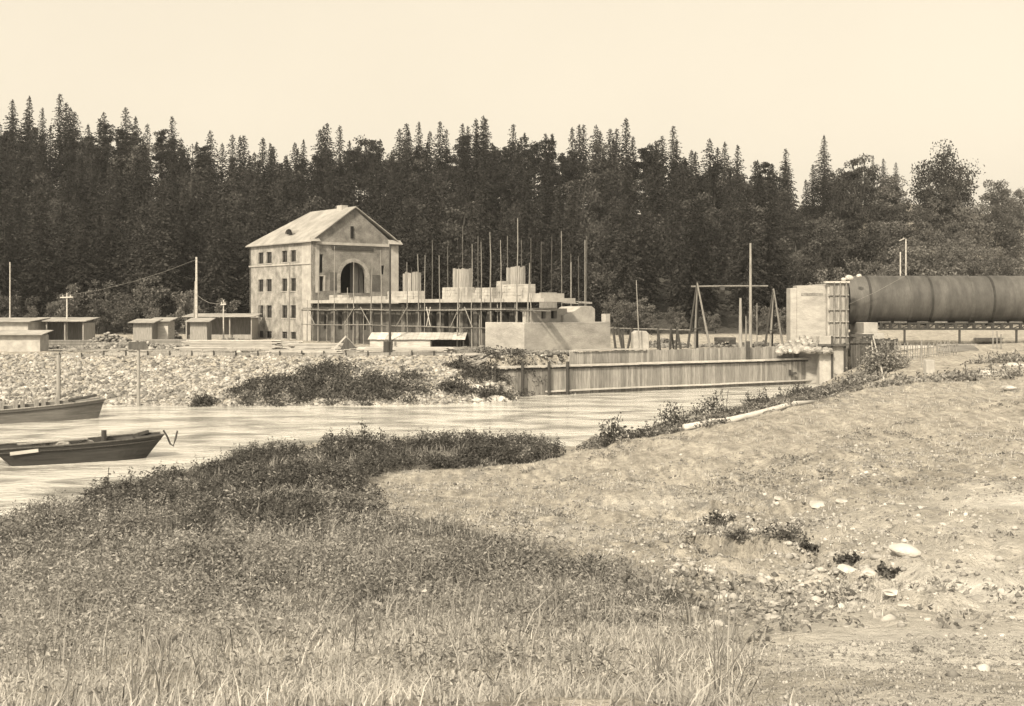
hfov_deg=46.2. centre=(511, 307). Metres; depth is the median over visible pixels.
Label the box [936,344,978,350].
upturned boat
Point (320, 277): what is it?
window
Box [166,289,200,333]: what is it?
young tree
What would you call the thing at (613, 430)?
shore bush
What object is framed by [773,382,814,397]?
shore bush
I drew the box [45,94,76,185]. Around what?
spruce tree
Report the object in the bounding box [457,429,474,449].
tall weed
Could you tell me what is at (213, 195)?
spruce tree
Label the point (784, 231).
spruce tree
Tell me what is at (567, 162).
pine tree
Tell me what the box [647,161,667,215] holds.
spruce tree
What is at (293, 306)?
window
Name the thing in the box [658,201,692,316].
spruce tree
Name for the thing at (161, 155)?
pine tree
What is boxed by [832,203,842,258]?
spruce tree
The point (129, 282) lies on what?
wire
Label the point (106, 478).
tall weed
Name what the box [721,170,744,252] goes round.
spruce tree
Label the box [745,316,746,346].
timber post
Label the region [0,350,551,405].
rubble
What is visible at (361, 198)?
broadleaf tree
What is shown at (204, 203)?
spruce tree
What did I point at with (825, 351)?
boulder
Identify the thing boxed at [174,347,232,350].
lumber stack
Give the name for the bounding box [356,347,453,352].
lumber stack
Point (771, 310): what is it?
timber trestle
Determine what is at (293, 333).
window
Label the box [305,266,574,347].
unfinished hall
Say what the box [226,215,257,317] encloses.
spruce tree
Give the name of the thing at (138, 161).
pine tree
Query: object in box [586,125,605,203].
spruce tree
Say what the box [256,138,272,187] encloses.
spruce tree
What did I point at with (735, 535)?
overhanging clump
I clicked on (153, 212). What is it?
spruce tree
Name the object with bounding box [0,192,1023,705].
ground
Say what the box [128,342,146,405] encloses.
sign post
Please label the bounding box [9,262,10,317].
utility pole
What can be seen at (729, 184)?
pine tree
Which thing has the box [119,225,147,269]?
broadleaf tree
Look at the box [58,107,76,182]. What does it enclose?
spruce tree
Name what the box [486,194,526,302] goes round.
spruce tree
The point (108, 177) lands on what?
spruce tree
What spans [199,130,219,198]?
spruce tree
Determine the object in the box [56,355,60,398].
mooring post
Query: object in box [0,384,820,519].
river
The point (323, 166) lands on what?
spruce tree
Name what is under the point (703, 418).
weeds
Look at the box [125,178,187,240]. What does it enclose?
broadleaf tree
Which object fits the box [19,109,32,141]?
spruce tree
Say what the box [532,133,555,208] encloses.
spruce tree
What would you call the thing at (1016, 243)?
broadleaf tree
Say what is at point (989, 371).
boulder
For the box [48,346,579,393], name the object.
timber litter
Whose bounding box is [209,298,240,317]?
young tree
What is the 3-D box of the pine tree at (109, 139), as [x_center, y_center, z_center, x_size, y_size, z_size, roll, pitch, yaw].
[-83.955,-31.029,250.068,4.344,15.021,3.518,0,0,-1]
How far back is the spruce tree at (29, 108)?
250.06 m
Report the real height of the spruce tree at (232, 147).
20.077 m
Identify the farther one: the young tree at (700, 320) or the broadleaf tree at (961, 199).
the broadleaf tree at (961, 199)
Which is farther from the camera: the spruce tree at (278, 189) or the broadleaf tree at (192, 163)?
the broadleaf tree at (192, 163)
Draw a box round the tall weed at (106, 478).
[87,468,114,493]
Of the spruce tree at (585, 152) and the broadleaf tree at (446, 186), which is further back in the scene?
the spruce tree at (585, 152)
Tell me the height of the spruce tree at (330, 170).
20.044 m
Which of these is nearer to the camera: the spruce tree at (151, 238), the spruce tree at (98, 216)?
the spruce tree at (151, 238)
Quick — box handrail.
[610,328,689,330]
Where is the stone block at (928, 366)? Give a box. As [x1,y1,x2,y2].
[923,359,934,374]
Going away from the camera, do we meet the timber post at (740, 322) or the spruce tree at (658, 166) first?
the timber post at (740, 322)
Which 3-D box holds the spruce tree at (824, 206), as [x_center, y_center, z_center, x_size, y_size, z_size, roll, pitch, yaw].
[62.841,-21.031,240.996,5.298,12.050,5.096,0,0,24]
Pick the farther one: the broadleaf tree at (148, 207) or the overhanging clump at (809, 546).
the broadleaf tree at (148, 207)
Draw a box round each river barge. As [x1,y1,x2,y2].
[0,394,104,423]
[0,430,177,465]
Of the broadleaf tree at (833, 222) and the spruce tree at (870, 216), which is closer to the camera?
the broadleaf tree at (833, 222)
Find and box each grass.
[0,441,836,705]
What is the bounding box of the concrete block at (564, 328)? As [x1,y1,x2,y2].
[485,292,609,350]
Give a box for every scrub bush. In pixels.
[814,365,895,392]
[849,371,948,391]
[852,335,917,377]
[923,361,1023,381]
[967,349,1023,363]
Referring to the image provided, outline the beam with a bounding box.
[691,285,767,286]
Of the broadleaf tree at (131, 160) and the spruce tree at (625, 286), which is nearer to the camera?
the spruce tree at (625, 286)
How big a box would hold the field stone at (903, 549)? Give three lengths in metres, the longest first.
0.569 x 0.396 x 0.246 m
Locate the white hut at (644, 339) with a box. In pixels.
[631,330,648,350]
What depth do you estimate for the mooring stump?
106.15 m
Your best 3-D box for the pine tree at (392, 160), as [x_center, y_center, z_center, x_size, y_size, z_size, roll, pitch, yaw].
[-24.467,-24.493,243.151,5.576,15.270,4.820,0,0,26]
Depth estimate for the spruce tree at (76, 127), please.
253.26 m
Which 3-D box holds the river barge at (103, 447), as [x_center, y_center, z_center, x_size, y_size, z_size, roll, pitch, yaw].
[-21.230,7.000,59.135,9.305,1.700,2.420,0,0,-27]
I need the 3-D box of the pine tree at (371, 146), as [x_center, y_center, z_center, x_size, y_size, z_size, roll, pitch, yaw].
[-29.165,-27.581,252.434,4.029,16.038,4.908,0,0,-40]
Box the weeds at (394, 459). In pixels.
[0,426,675,628]
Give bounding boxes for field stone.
[809,500,825,507]
[835,498,847,503]
[837,564,857,573]
[861,567,875,575]
[882,587,898,596]
[888,543,921,557]
[897,603,913,607]
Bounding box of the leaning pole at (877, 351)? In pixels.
[872,336,883,379]
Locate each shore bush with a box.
[591,412,643,449]
[629,421,658,437]
[645,401,696,429]
[681,389,738,415]
[739,386,776,404]
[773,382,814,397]
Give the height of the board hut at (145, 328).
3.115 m
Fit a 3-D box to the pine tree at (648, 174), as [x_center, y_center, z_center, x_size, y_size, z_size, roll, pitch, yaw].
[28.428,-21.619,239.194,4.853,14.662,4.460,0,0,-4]
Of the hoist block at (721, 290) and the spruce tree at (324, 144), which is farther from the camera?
the spruce tree at (324, 144)
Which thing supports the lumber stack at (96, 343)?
on the ground at (754, 548)
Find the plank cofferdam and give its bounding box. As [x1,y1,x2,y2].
[492,341,812,396]
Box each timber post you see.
[739,298,741,346]
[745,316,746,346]
[756,317,757,342]
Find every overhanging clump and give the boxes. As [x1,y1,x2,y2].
[329,466,393,496]
[699,510,736,526]
[705,526,751,556]
[795,536,818,562]
[828,551,861,570]
[858,561,906,579]
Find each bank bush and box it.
[187,387,225,407]
[219,365,323,406]
[281,355,388,404]
[337,362,432,405]
[431,374,482,396]
[441,352,480,369]
[457,345,515,383]
[476,382,523,401]
[496,346,546,395]
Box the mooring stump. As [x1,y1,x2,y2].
[383,340,392,351]
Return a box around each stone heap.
[49,330,239,351]
[454,337,779,367]
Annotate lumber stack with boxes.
[49,340,93,347]
[86,342,126,345]
[139,339,195,346]
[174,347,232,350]
[181,340,283,350]
[265,350,342,354]
[276,341,302,347]
[286,343,342,349]
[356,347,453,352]
[448,353,482,356]
[489,349,541,350]
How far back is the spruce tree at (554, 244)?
189.51 m
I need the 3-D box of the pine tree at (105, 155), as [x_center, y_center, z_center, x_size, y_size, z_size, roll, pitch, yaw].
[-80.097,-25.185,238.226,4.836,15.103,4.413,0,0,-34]
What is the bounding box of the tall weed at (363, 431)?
[358,417,376,443]
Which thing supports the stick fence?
on the ground at (754, 548)
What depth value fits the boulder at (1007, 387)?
59.37 m
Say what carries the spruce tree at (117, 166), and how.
on the ground at (754, 548)
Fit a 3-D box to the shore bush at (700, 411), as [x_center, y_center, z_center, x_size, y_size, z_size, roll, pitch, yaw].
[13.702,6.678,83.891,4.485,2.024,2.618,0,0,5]
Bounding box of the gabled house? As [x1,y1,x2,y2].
[245,205,402,340]
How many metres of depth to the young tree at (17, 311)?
174.85 m
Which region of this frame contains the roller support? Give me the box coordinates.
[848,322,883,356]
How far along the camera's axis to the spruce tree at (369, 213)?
179.15 m
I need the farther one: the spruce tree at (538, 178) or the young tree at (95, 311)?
the spruce tree at (538, 178)
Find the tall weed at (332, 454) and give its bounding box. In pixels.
[309,439,342,461]
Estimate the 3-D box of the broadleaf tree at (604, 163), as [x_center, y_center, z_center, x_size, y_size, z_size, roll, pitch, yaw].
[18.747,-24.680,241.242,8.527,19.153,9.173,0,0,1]
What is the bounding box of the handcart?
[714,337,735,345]
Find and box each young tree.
[0,295,8,317]
[2,295,39,317]
[23,306,38,317]
[44,302,64,316]
[47,283,91,316]
[59,302,85,316]
[84,279,127,331]
[85,298,111,333]
[105,294,141,334]
[114,307,139,332]
[131,276,178,318]
[145,307,161,318]
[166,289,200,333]
[174,297,204,323]
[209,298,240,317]
[602,293,632,334]
[612,302,642,334]
[633,297,663,330]
[642,312,661,334]
[664,306,685,333]
[674,316,687,334]
[698,312,713,333]
[707,313,721,333]
[747,305,769,334]
[759,307,774,331]
[774,308,785,334]
[806,267,843,285]
[874,268,899,326]
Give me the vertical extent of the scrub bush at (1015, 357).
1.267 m
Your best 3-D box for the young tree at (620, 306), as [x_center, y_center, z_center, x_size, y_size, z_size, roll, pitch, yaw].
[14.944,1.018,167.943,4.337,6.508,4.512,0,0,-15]
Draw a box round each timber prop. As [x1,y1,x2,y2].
[612,328,616,348]
[617,327,622,348]
[621,330,624,350]
[626,328,632,350]
[657,329,660,349]
[669,328,674,349]
[675,329,681,349]
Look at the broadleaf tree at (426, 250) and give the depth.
197.41 m
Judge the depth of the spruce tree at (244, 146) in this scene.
255.35 m
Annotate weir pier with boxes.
[786,281,849,384]
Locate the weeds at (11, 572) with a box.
[0,428,824,705]
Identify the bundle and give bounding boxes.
[30,441,47,446]
[48,438,69,445]
[78,439,93,442]
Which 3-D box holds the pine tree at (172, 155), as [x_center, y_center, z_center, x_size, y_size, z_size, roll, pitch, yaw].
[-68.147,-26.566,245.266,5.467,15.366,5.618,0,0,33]
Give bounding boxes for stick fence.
[896,341,958,359]
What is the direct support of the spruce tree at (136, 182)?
on the ground at (754, 548)
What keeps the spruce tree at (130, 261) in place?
on the ground at (754, 548)
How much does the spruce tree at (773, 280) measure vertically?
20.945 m
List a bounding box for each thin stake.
[992,330,993,348]
[996,331,997,348]
[1000,334,1001,348]
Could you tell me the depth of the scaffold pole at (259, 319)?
153.66 m
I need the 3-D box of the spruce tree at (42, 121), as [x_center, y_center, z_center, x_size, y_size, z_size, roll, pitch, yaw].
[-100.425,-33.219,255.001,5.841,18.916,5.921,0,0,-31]
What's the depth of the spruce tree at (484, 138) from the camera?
249.06 m
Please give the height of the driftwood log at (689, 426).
1.090 m
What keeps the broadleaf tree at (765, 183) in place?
on the ground at (754, 548)
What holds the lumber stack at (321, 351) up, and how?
on the ground at (754, 548)
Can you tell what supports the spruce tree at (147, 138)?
on the ground at (754, 548)
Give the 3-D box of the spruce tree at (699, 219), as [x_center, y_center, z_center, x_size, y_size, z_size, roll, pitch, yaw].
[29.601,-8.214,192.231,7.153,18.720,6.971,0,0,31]
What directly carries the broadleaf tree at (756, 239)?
on the ground at (754, 548)
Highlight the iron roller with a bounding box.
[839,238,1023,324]
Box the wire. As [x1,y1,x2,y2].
[67,260,193,295]
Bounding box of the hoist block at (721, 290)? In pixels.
[719,286,724,294]
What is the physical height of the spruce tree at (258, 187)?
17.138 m
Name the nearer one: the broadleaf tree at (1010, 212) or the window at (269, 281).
the window at (269, 281)
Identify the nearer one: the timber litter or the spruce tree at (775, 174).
the timber litter
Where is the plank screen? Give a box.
[849,338,897,368]
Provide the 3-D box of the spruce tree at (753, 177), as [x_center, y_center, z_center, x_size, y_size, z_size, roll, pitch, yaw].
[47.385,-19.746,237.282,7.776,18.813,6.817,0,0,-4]
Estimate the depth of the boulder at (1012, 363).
79.26 m
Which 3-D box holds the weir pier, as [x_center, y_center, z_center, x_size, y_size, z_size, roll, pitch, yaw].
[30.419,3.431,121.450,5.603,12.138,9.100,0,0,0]
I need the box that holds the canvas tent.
[333,336,355,350]
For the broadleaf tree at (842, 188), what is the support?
on the ground at (754, 548)
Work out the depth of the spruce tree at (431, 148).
240.93 m
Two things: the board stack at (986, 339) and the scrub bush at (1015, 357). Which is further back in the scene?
the board stack at (986, 339)
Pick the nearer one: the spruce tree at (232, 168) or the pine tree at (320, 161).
the spruce tree at (232, 168)
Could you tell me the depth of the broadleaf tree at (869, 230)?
215.51 m
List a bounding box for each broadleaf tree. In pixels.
[1,149,39,210]
[12,227,54,311]
[22,172,71,264]
[25,212,60,272]
[26,199,71,267]
[88,224,149,292]
[108,151,153,203]
[114,219,128,234]
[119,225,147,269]
[120,143,165,195]
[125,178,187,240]
[160,173,210,271]
[174,167,206,236]
[175,144,214,179]
[203,177,248,233]
[213,188,258,285]
[227,244,249,298]
[234,180,270,235]
[238,154,266,197]
[267,165,310,218]
[281,200,320,222]
[287,194,325,219]
[342,195,372,216]
[351,134,387,194]
[373,154,397,195]
[391,199,432,237]
[399,220,440,272]
[399,228,423,303]
[407,231,446,288]
[408,155,448,205]
[426,200,470,285]
[438,179,456,241]
[438,200,481,276]
[493,203,527,251]
[550,187,585,238]
[557,171,603,269]
[564,234,606,290]
[567,262,615,318]
[570,219,610,266]
[578,168,619,220]
[581,214,622,265]
[587,138,625,204]
[588,222,639,275]
[599,196,638,224]
[609,172,644,222]
[616,210,678,307]
[632,222,669,301]
[674,191,717,252]
[696,203,725,277]
[716,160,751,215]
[720,231,767,296]
[733,198,786,270]
[745,176,780,199]
[755,236,799,318]
[765,187,796,234]
[776,254,812,302]
[781,210,808,253]
[791,259,827,285]
[796,245,823,285]
[797,222,832,261]
[799,211,846,262]
[807,221,849,273]
[815,169,848,209]
[815,231,853,280]
[825,179,860,226]
[827,168,863,218]
[831,256,877,277]
[833,230,889,275]
[837,193,865,245]
[840,153,881,228]
[848,223,877,262]
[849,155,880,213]
[863,175,909,222]
[863,200,891,246]
[863,219,913,271]
[863,259,901,275]
[868,180,904,213]
[878,223,913,275]
[880,244,941,275]
[884,198,924,239]
[884,238,921,263]
[901,246,944,275]
[907,139,985,231]
[908,218,944,254]
[909,243,938,275]
[910,205,936,240]
[920,186,964,230]
[927,239,951,266]
[927,249,948,274]
[928,218,970,258]
[928,262,968,275]
[931,198,964,222]
[933,166,973,206]
[934,244,967,275]
[942,236,984,275]
[944,182,978,230]
[944,204,995,253]
[951,244,991,275]
[963,206,990,238]
[972,246,1010,274]
[974,202,1019,263]
[977,179,1016,234]
[979,255,1022,275]
[986,186,1020,216]
[992,218,1023,255]
[994,204,1023,243]
[994,207,1022,239]
[996,255,1023,275]
[1000,244,1023,271]
[1005,186,1023,233]
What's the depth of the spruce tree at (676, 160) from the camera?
243.76 m
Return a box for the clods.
[558,424,1023,674]
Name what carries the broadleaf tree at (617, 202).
on the ground at (754, 548)
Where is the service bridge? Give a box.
[878,321,1023,345]
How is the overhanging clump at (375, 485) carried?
on the ground at (754, 548)
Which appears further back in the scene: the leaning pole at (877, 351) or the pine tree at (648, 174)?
the pine tree at (648, 174)
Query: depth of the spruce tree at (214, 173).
232.13 m
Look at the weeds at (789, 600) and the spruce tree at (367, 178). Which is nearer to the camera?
the weeds at (789, 600)
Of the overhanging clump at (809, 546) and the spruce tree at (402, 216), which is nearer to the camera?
the overhanging clump at (809, 546)
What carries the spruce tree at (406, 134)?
on the ground at (754, 548)
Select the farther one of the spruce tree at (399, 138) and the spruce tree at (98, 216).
the spruce tree at (399, 138)
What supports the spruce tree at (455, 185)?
on the ground at (754, 548)
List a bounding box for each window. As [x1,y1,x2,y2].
[257,253,262,264]
[257,279,262,292]
[259,305,263,318]
[265,305,271,318]
[266,252,271,263]
[267,279,271,291]
[267,331,271,338]
[281,279,286,291]
[281,305,286,318]
[282,251,286,262]
[290,250,295,262]
[290,278,295,291]
[290,305,295,318]
[290,332,295,339]
[319,254,321,272]
[319,276,321,290]
[351,226,353,237]
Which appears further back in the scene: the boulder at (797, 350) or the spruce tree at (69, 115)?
the spruce tree at (69, 115)
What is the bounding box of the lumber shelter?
[368,332,466,346]
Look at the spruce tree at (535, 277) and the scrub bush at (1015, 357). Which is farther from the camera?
the spruce tree at (535, 277)
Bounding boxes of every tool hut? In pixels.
[152,317,178,338]
[185,318,215,339]
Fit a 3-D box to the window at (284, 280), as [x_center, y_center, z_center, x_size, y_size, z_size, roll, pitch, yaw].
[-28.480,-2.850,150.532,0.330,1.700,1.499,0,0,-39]
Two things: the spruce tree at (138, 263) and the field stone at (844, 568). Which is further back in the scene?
the spruce tree at (138, 263)
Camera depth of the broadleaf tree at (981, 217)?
268.71 m
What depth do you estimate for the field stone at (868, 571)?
20.67 m
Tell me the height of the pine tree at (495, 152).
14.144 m
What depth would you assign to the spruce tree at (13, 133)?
240.99 m
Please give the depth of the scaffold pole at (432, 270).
130.46 m
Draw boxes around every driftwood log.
[682,400,814,430]
[709,414,746,424]
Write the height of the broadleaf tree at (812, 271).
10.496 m
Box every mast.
[389,244,390,340]
[749,243,751,346]
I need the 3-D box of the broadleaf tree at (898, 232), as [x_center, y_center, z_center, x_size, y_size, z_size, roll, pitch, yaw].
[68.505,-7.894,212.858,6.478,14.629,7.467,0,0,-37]
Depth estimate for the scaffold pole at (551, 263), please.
130.45 m
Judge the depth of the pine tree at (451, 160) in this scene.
250.05 m
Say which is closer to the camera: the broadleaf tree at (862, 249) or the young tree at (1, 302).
the young tree at (1, 302)
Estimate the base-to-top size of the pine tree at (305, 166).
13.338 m
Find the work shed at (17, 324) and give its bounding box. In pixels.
[0,318,49,334]
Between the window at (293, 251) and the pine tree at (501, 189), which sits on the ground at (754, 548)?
the pine tree at (501, 189)
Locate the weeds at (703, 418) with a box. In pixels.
[576,375,870,449]
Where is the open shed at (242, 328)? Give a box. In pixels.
[182,313,261,339]
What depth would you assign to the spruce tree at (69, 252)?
183.31 m
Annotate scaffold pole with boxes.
[259,300,260,337]
[289,262,289,338]
[411,268,411,323]
[432,240,432,303]
[447,246,447,286]
[462,226,462,267]
[507,236,507,302]
[530,238,530,281]
[541,242,541,291]
[551,236,551,291]
[561,231,561,306]
[562,262,577,305]
[576,240,591,305]
[578,256,578,305]
[586,236,586,305]
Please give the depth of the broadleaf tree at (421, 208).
210.81 m
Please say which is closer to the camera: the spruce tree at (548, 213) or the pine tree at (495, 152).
the spruce tree at (548, 213)
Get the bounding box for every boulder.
[471,398,482,401]
[487,395,511,401]
[775,348,783,354]
[792,347,800,353]
[802,341,809,345]
[804,346,811,353]
[822,349,829,354]
[972,370,999,375]
[999,362,1023,366]
[1002,385,1016,389]
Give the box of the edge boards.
[59,350,478,357]
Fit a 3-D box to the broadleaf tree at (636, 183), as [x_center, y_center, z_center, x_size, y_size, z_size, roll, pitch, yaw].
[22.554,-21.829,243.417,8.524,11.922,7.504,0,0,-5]
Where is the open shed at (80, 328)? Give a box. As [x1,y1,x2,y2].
[33,317,99,339]
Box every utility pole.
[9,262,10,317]
[60,293,72,339]
[193,257,197,317]
[220,300,225,337]
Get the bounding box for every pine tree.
[18,130,31,152]
[25,127,48,166]
[26,142,47,171]
[63,130,86,175]
[74,137,96,165]
[85,145,103,180]
[96,143,117,188]
[99,123,118,160]
[113,140,134,170]
[114,129,128,146]
[126,124,145,154]
[126,150,148,187]
[150,147,169,203]
[152,129,169,160]
[164,142,191,174]
[195,145,211,175]
[195,154,211,184]
[207,169,222,195]
[253,170,269,205]
[272,163,293,206]
[296,158,309,193]
[305,155,328,189]
[321,153,344,203]
[334,166,353,204]
[339,150,361,196]
[352,146,370,193]
[363,140,384,165]
[381,150,401,196]
[413,147,428,173]
[442,146,460,187]
[444,165,461,204]
[453,134,472,165]
[487,146,500,163]
[491,149,508,217]
[491,159,513,229]
[501,141,525,176]
[508,157,533,201]
[522,136,542,182]
[526,142,543,191]
[535,139,556,167]
[541,163,564,203]
[555,151,577,216]
[556,153,566,194]
[561,150,579,193]
[573,163,590,200]
[585,159,600,184]
[627,161,640,200]
[635,148,653,196]
[638,147,653,201]
[641,140,666,171]
[642,166,665,203]
[646,145,667,189]
[695,175,712,205]
[707,163,723,215]
[723,170,740,200]
[758,162,777,192]
[766,166,787,206]
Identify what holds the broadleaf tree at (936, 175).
on the ground at (754, 548)
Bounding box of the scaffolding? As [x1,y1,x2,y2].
[301,218,550,347]
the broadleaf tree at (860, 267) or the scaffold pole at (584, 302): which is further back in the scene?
the broadleaf tree at (860, 267)
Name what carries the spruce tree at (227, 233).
on the ground at (754, 548)
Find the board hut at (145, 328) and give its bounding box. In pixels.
[128,319,162,340]
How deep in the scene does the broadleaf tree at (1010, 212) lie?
275.18 m
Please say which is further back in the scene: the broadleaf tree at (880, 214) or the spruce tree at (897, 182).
the spruce tree at (897, 182)
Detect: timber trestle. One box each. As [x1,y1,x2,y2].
[686,282,710,348]
[764,289,783,346]
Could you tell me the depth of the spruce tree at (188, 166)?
227.06 m
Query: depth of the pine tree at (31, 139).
248.11 m
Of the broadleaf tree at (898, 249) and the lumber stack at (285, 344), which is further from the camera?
the broadleaf tree at (898, 249)
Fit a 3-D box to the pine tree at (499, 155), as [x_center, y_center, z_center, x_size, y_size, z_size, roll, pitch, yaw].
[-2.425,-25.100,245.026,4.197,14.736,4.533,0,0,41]
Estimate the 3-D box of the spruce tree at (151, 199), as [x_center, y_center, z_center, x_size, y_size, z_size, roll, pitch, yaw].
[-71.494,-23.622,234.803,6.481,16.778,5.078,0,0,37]
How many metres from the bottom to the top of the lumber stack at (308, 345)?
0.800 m
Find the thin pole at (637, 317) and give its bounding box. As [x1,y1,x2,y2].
[636,280,639,347]
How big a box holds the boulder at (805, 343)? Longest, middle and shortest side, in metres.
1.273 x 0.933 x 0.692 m
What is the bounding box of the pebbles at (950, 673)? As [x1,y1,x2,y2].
[375,428,1023,705]
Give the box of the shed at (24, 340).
[0,330,53,351]
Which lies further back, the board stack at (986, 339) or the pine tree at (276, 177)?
the pine tree at (276, 177)
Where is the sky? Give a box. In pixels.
[0,0,1023,217]
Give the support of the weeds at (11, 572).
on the ground at (754, 548)
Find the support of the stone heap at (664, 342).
on the ground at (754, 548)
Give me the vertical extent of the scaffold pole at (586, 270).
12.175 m
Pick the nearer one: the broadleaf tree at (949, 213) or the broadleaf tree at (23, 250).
the broadleaf tree at (23, 250)
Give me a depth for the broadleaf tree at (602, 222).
209.02 m
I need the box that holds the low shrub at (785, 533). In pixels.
[751,518,813,542]
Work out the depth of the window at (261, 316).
155.64 m
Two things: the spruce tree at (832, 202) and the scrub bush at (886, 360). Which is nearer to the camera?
the scrub bush at (886, 360)
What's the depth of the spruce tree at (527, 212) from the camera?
206.56 m
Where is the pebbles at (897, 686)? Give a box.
[639,635,1023,705]
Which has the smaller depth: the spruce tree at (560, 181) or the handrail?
the handrail
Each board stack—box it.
[898,345,932,348]
[973,338,1003,339]
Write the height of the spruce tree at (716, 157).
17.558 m
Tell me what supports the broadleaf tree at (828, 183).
on the ground at (754, 548)
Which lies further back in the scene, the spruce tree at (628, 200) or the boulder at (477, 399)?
the spruce tree at (628, 200)
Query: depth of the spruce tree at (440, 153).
248.85 m
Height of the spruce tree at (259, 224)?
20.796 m
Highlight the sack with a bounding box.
[845,275,852,280]
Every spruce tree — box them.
[0,124,16,182]
[0,143,10,198]
[0,186,26,309]
[0,190,28,316]
[1,113,29,190]
[2,99,24,153]
[7,190,64,316]
[18,96,38,153]
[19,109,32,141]
[23,179,54,293]
[26,129,50,210]
[26,150,52,219]
[37,107,51,167]
[41,126,65,197]
[43,168,60,222]
[44,176,74,288]
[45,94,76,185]
[46,183,95,291]
[49,102,79,191]
[50,194,98,316]
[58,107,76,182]
[58,202,105,316]
[66,124,103,192]
[68,112,83,175]
[73,139,94,210]
[79,133,103,211]
[84,118,112,198]
[86,174,106,285]
[89,194,127,312]
[93,198,127,288]
[97,112,115,182]
[99,167,124,234]
[103,130,134,229]
[104,200,146,317]
[111,107,131,168]
[116,220,150,318]
[117,157,152,238]
[120,139,157,239]
[129,116,141,185]
[131,190,148,276]
[132,179,187,312]
[140,146,156,208]
[140,184,177,287]
[141,123,156,186]
[143,218,175,312]
[157,116,179,182]
[161,167,194,277]
[162,148,178,205]
[164,134,177,177]
[170,188,210,308]
[172,138,189,179]
[176,150,189,193]
[179,155,195,240]
[188,186,215,287]
[191,142,201,198]
[192,166,220,256]
[193,183,235,305]
[193,202,243,317]
[198,183,249,311]
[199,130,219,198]
[202,159,220,230]
[214,143,228,195]
[218,134,238,192]
[220,157,240,220]
[224,167,249,270]
[226,157,246,206]
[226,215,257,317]
[234,135,246,194]
[236,136,253,178]
[237,194,270,312]
[240,155,261,235]
[242,180,275,256]
[243,152,263,207]
[245,188,279,288]
[247,183,262,254]
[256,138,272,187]
[262,143,276,199]
[262,146,279,224]
[263,155,297,228]
[269,169,287,221]
[272,183,292,229]
[273,161,298,224]
[288,143,306,201]
[288,181,308,219]
[294,150,307,182]
[299,139,310,182]
[303,162,322,212]
[305,129,329,197]
[305,154,325,209]
[313,126,334,192]
[316,150,342,210]
[317,148,327,206]
[319,175,337,209]
[321,172,340,209]
[322,123,336,164]
[331,125,353,181]
[334,140,361,201]
[336,150,366,214]
[339,183,354,206]
[348,191,356,204]
[359,159,375,199]
[361,173,380,222]
[362,198,371,215]
[364,147,394,228]
[365,139,392,211]
[368,208,375,220]
[377,185,396,235]
[380,196,400,278]
[388,123,418,202]
[389,128,411,192]
[391,210,416,303]
[392,129,421,213]
[395,206,413,276]
[403,210,429,303]
[409,203,451,303]
[411,142,444,217]
[412,122,424,169]
[412,146,422,193]
[412,189,453,303]
[418,132,447,203]
[422,155,453,250]
[433,121,453,202]
[437,130,452,204]
[442,155,474,223]
[445,123,471,197]
[445,175,474,255]
[447,168,468,246]
[458,135,475,198]
[459,126,471,192]
[459,208,487,292]
[461,119,484,182]
[463,188,500,287]
[465,173,505,286]
[466,132,495,218]
[469,151,505,250]
[472,144,500,217]
[474,115,491,165]
[477,118,497,179]
[486,143,500,219]
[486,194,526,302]
[495,124,523,208]
[495,148,512,218]
[497,199,528,278]
[503,143,533,230]
[509,173,549,271]
[516,137,529,198]
[518,160,538,234]
[518,205,552,308]
[521,133,532,189]
[523,197,556,291]
[524,161,554,248]
[530,160,557,259]
[531,192,577,305]
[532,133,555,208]
[536,133,562,201]
[542,189,592,307]
[544,186,567,284]
[552,175,569,243]
[552,204,590,307]
[562,127,584,208]
[563,178,589,249]
[572,125,588,174]
[576,124,593,203]
[584,185,600,249]
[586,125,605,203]
[589,130,606,178]
[596,199,632,310]
[597,181,612,228]
[600,129,621,199]
[603,204,649,331]
[608,128,631,198]
[614,170,640,261]
[615,117,642,201]
[616,157,638,226]
[618,196,663,313]
[629,137,643,212]
[634,144,670,236]
[638,157,666,239]
[640,207,665,295]
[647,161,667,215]
[649,135,676,209]
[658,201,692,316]
[664,126,686,201]
[667,139,684,210]
[670,184,714,331]
[676,157,697,217]
[678,160,689,199]
[679,198,734,326]
[683,200,717,297]
[685,149,706,213]
[689,152,713,221]
[698,170,718,244]
[699,138,720,220]
[709,191,735,290]
[710,188,733,269]
[713,147,727,219]
[714,169,736,240]
[715,142,732,211]
[719,195,754,295]
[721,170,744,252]
[721,203,764,323]
[722,188,769,330]
[732,145,749,196]
[743,161,765,215]
[749,160,765,212]
[751,170,768,231]
[752,172,772,244]
[752,193,794,326]
[760,200,792,309]
[765,164,781,234]
[765,178,789,253]
[775,200,795,274]
[778,148,797,215]
[780,166,799,229]
[797,179,815,234]
[804,164,822,219]
[806,136,833,196]
[813,174,832,220]
[827,191,846,238]
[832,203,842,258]
[859,197,878,249]
[863,155,877,211]
[878,159,888,200]
[885,210,900,247]
[890,163,903,205]
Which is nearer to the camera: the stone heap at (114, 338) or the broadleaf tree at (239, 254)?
the stone heap at (114, 338)
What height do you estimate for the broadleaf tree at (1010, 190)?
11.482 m
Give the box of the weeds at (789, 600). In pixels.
[373,392,1023,642]
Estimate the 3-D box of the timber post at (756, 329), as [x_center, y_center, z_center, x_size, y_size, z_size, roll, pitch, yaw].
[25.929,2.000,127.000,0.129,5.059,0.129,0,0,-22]
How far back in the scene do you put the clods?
20.75 m
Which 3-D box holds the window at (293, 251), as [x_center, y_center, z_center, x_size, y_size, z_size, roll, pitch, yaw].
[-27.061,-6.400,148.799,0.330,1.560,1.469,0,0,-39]
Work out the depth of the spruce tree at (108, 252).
187.35 m

